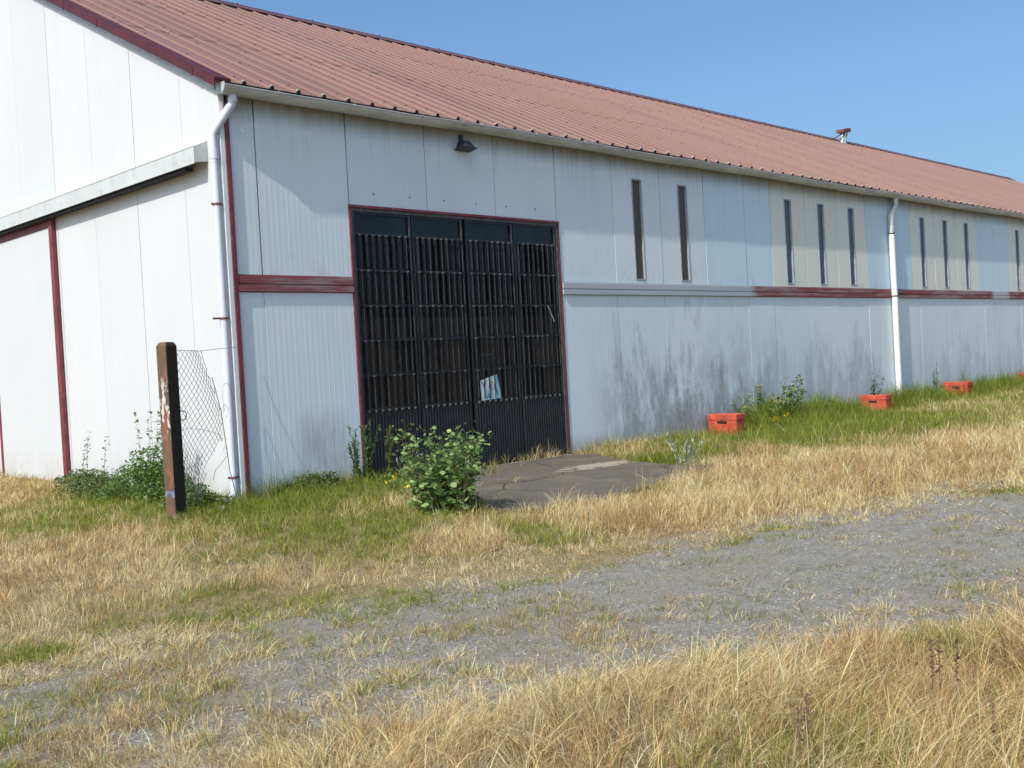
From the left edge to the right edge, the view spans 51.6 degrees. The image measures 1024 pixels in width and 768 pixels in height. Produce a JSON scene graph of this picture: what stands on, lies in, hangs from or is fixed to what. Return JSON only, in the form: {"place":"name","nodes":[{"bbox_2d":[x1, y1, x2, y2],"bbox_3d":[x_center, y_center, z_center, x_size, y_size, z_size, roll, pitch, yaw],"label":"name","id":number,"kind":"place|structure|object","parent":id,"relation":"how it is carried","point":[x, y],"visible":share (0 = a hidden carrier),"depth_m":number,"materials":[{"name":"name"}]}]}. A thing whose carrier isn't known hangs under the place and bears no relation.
{"place":"outdoors","nodes":[
{"label":"outdoors","id":0,"kind":"place"},
{"bbox_2d":[0,492,1023,748],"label":"gravel road","id":1,"kind":"structure","parent":0,"point":[860,566],"depth_m":6.80,"materials":[{"name":"grey gravel"}]},
{"bbox_2d":[0,364,1023,767],"bbox_3d":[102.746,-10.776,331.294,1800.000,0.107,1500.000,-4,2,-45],"label":"ground","id":2,"kind":"structure","parent":0,"point":[144,736],"depth_m":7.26,"materials":[{"name":"beige plant"}]},
{"bbox_2d":[53,432,133,501],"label":"weeds","id":3,"kind":"object","parent":2,"relation":"on","point":[92,482],"visible":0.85,"depth_m":15.10,"materials":[{"name":"green plant"}]},
{"bbox_2d":[91,411,192,504],"bbox_3d":[-4.842,0.976,14.050,1.028,1.243,1.931,-4,2,-45],"label":"bramble","id":4,"kind":"object","parent":2,"relation":"on","point":[146,475],"visible":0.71,"depth_m":13.86,"materials":[{"name":"green plant"}]},
{"bbox_2d":[154,482,230,511],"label":"weeds","id":5,"kind":"object","parent":2,"relation":"on","point":[207,496],"visible":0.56,"depth_m":12.78,"materials":[{"name":"green plant"}]},
{"bbox_2d":[156,342,237,520],"bbox_3d":[-3.620,0.595,12.636,0.184,2.195,1.497,-3,1,22],"label":"chain link fence","id":6,"kind":"object","parent":2,"relation":"on","point":[172,429],"visible":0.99,"depth_m":11.98,"materials":[{"name":"metal"}]},
{"bbox_2d":[274,471,353,498],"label":"wall weeds","id":7,"kind":"object","parent":2,"relation":"on","point":[330,475],"depth_m":13.75,"materials":[{"name":"green plant"}]},
{"bbox_2d":[346,420,381,485],"bbox_3d":[-2.004,0.959,14.221,0.569,0.988,0.390,-4,2,-45],"label":"fleabane weed","id":8,"kind":"object","parent":2,"relation":"on","point":[356,462],"visible":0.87,"depth_m":14.21,"materials":[{"name":"green plant"}]},
{"bbox_2d":[384,424,394,484],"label":"fleabane weed","id":9,"kind":"object","parent":2,"relation":"on","point":[389,458],"visible":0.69,"depth_m":14.47,"materials":[{"name":"green plant"}]},
{"bbox_2d":[383,473,410,494],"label":"ragwort","id":10,"kind":"object","parent":2,"relation":"on","point":[394,483],"visible":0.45,"depth_m":13.08,"materials":[{"name":"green plant"}]},
{"bbox_2d":[363,470,434,489],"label":"weeds","id":11,"kind":"object","parent":2,"relation":"on","point":[397,476],"visible":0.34,"depth_m":14.11,"materials":[{"name":"green plant"}]},
{"bbox_2d":[396,451,423,479],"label":"grey thistle","id":12,"kind":"object","parent":2,"relation":"on","point":[405,463],"visible":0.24,"depth_m":14.34,"materials":[{"name":"green plant"}]},
{"bbox_2d":[401,485,433,506],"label":"ragwort","id":13,"kind":"object","parent":2,"relation":"on","point":[411,493],"visible":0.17,"depth_m":12.22,"materials":[{"name":"green plant"}]},
{"bbox_2d":[387,420,494,515],"bbox_3d":[-0.655,0.915,11.383,1.171,1.100,1.330,-4,2,-45],"label":"poplar shrub","id":14,"kind":"object","parent":2,"relation":"on","point":[458,484],"visible":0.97,"depth_m":11.36,"materials":[{"name":"green plant"}]},
{"bbox_2d":[409,487,484,515],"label":"weeds","id":15,"kind":"object","parent":2,"relation":"on","point":[472,501],"visible":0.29,"depth_m":11.55,"materials":[{"name":"green plant"}]},
{"bbox_2d":[0,0,1023,504],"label":"warehouse","id":16,"kind":"structure","parent":2,"relation":"on","point":[324,234],"depth_m":17.03,"materials":[{"name":"white paint"}]},
{"bbox_2d":[0,219,69,484],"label":"sliding door","id":17,"kind":"structure","parent":16,"relation":"in","point":[34,440],"depth_m":17.82,"materials":[{"name":"white metal"}]},
{"bbox_2d":[348,194,570,477],"bbox_3d":[-0.730,-0.706,16.276,4.311,4.148,0.390,-4,2,-45],"label":"main door","id":18,"kind":"structure","parent":16,"relation":"in","point":[445,303],"depth_m":16.07,"materials":[{"name":"metal"}]},
{"bbox_2d":[480,374,501,400],"bbox_3d":[-0.327,0.051,16.491,0.450,0.395,0.004,-4,2,-45],"label":"poster","id":19,"kind":"object","parent":18,"relation":"attached to","point":[487,391],"visible":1,"depth_m":16.49,"materials":[{"name":"paper"}]},
{"bbox_2d":[454,135,477,152],"bbox_3d":[-0.712,-3.670,16.072,0.327,0.248,0.209,-4,2,-45],"label":"floodlight","id":20,"kind":"object","parent":16,"relation":"attached to","point":[465,146],"visible":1,"depth_m":16.04,"materials":[{"name":"black metal"}]},
{"bbox_2d":[631,178,645,280],"bbox_3d":[2.277,-2.797,19.196,0.296,1.839,0.058,-4,2,-45],"label":"window","id":21,"kind":"structure","parent":16,"relation":"in","point":[636,187],"depth_m":19.23,"materials":[{"name":"black glass"}]},
{"bbox_2d":[677,184,690,281],"bbox_3d":[3.259,-2.871,20.177,0.296,1.839,0.058,-4,2,-45],"label":"window","id":22,"kind":"structure","parent":16,"relation":"in","point":[681,189],"depth_m":20.21,"materials":[{"name":"black glass"}]},
{"bbox_2d":[783,199,794,283],"bbox_3d":[5.972,-3.075,22.887,0.296,1.839,0.058,-4,2,-45],"label":"window","id":23,"kind":"structure","parent":16,"relation":"in","point":[787,202],"depth_m":22.93,"materials":[{"name":"grey glass"}]},
{"bbox_2d":[817,203,826,284],"bbox_3d":[6.976,-3.150,23.889,0.296,1.839,0.058,-4,2,-45],"label":"window","id":24,"kind":"structure","parent":16,"relation":"in","point":[820,207],"depth_m":23.93,"materials":[{"name":"grey glass"}]},
{"bbox_2d":[847,207,856,285],"bbox_3d":[7.979,-3.226,24.891,0.296,1.839,0.058,-4,2,-45],"label":"window","id":25,"kind":"structure","parent":16,"relation":"in","point":[850,211],"depth_m":24.94,"materials":[{"name":"grey glass"}]},
{"bbox_2d":[919,217,926,287],"bbox_3d":[10.707,-3.431,27.614,0.296,1.839,0.058,-4,2,-45],"label":"window","id":26,"kind":"structure","parent":16,"relation":"in","point":[921,219],"depth_m":27.67,"materials":[{"name":"grey glass"}]},
{"bbox_2d":[942,220,949,287],"bbox_3d":[11.710,-3.506,28.616,0.296,1.839,0.058,-4,2,-45],"label":"window","id":27,"kind":"structure","parent":16,"relation":"in","point":[944,222],"depth_m":28.67,"materials":[{"name":"grey glass"}]},
{"bbox_2d":[963,223,970,288],"bbox_3d":[12.713,-3.581,29.618,0.296,1.839,0.058,-4,2,-45],"label":"window","id":28,"kind":"structure","parent":16,"relation":"in","point":[966,239],"depth_m":29.68,"materials":[{"name":"grey glass"}]},
{"bbox_2d":[1015,230,1020,289],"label":"window","id":29,"kind":"structure","parent":16,"relation":"in","point":[1016,231],"depth_m":32.40,"materials":[{"name":"grey glass"}]},
{"bbox_2d":[432,454,716,513],"bbox_3d":[0.634,1.340,14.372,5.457,0.172,4.093,-4,2,-45],"label":"asphalt apron","id":30,"kind":"object","parent":2,"relation":"on","point":[545,476],"visible":0.37,"depth_m":13.98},
{"bbox_2d":[665,431,702,464],"bbox_3d":[2.469,0.933,15.035,0.478,0.520,0.737,-3,1,-3],"label":"grey thistle","id":31,"kind":"object","parent":2,"relation":"on","point":[685,450],"visible":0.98,"depth_m":14.93,"materials":[{"name":"green plant"}]},
{"bbox_2d":[707,413,744,434],"bbox_3d":[4.101,0.793,20.253,0.312,0.445,0.660,-4,2,-45],"label":"crate","id":32,"kind":"object","parent":2,"relation":"on","point":[727,420],"visible":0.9,"depth_m":20.11,"materials":[{"name":"paint"}]},
{"bbox_2d":[732,391,788,424],"bbox_3d":[4.926,0.535,21.005,0.967,0.780,0.880,-4,1,-19],"label":"tall weed","id":33,"kind":"object","parent":2,"relation":"on","point":[748,408],"visible":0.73,"depth_m":20.87,"materials":[{"name":"green plant"}]},
{"bbox_2d":[770,413,789,426],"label":"ragwort","id":34,"kind":"object","parent":2,"relation":"on","point":[774,418],"visible":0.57,"depth_m":20.26,"materials":[{"name":"yellow plant"}]},
{"bbox_2d":[753,374,807,417],"bbox_3d":[5.478,0.350,21.629,0.937,1.067,1.464,-4,2,-45],"label":"tall weed","id":35,"kind":"object","parent":2,"relation":"on","point":[793,401],"visible":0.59,"depth_m":21.35,"materials":[{"name":"green plant"}]},
{"bbox_2d":[795,690,811,767],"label":"dock stalk","id":36,"kind":"object","parent":2,"relation":"on","point":[798,720],"visible":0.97,"depth_m":3.89,"materials":[{"name":"brown plant"}]},
{"bbox_2d":[786,392,833,412],"bbox_3d":[6.351,0.472,22.432,1.136,0.696,0.926,-2,1,30],"label":"tall weed","id":37,"kind":"object","parent":2,"relation":"on","point":[830,399],"visible":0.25,"depth_m":22.38,"materials":[{"name":"green plant"}]},
{"bbox_2d":[859,394,891,409],"bbox_3d":[8.454,0.471,24.600,0.312,0.435,0.660,-4,2,-45],"label":"crate","id":38,"kind":"object","parent":2,"relation":"on","point":[884,399],"visible":0.73,"depth_m":24.44,"materials":[{"name":"paint"}]},
{"bbox_2d":[869,373,884,394],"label":"tall weed","id":39,"kind":"object","parent":2,"relation":"on","point":[871,387],"visible":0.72,"depth_m":24.70,"materials":[{"name":"green plant"}]},
{"bbox_2d":[914,386,943,396],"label":"tall weed","id":40,"kind":"object","parent":2,"relation":"on","point":[935,390],"visible":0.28,"depth_m":26.44,"materials":[{"name":"green plant"}]},
{"bbox_2d":[932,361,938,388],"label":"tall weed","id":41,"kind":"object","parent":2,"relation":"on","point":[934,383],"visible":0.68,"depth_m":27.17,"materials":[{"name":"green plant"}]},
{"bbox_2d":[928,635,960,724],"bbox_3d":[1.819,1.244,4.451,0.079,0.377,0.178,-3,1,-11],"label":"dock stalk","id":42,"kind":"object","parent":2,"relation":"on","point":[939,661],"visible":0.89,"depth_m":4.49,"materials":[{"name":"brown plant"}]},
{"bbox_2d":[943,381,972,394],"bbox_3d":[11.759,0.190,27.902,0.312,0.500,0.660,-4,2,-45],"label":"planter","id":43,"kind":"object","parent":2,"relation":"on","point":[960,384],"visible":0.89,"depth_m":27.75,"materials":[{"name":"paint"}]},
{"bbox_2d":[958,367,986,386],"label":"tall weed","id":44,"kind":"object","parent":2,"relation":"on","point":[977,379],"visible":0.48,"depth_m":28.66,"materials":[{"name":"green plant"}]},
{"bbox_2d":[989,697,997,759],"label":"dock stalk","id":45,"kind":"object","parent":2,"relation":"on","point":[990,705],"visible":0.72,"depth_m":3.94,"materials":[{"name":"brown plant"}]},
{"bbox_2d":[222,0,1023,182],"label":"sky","id":46,"kind":"structure","parent":0,"point":[942,81],"materials":[{"name":"blue"}]}
]}

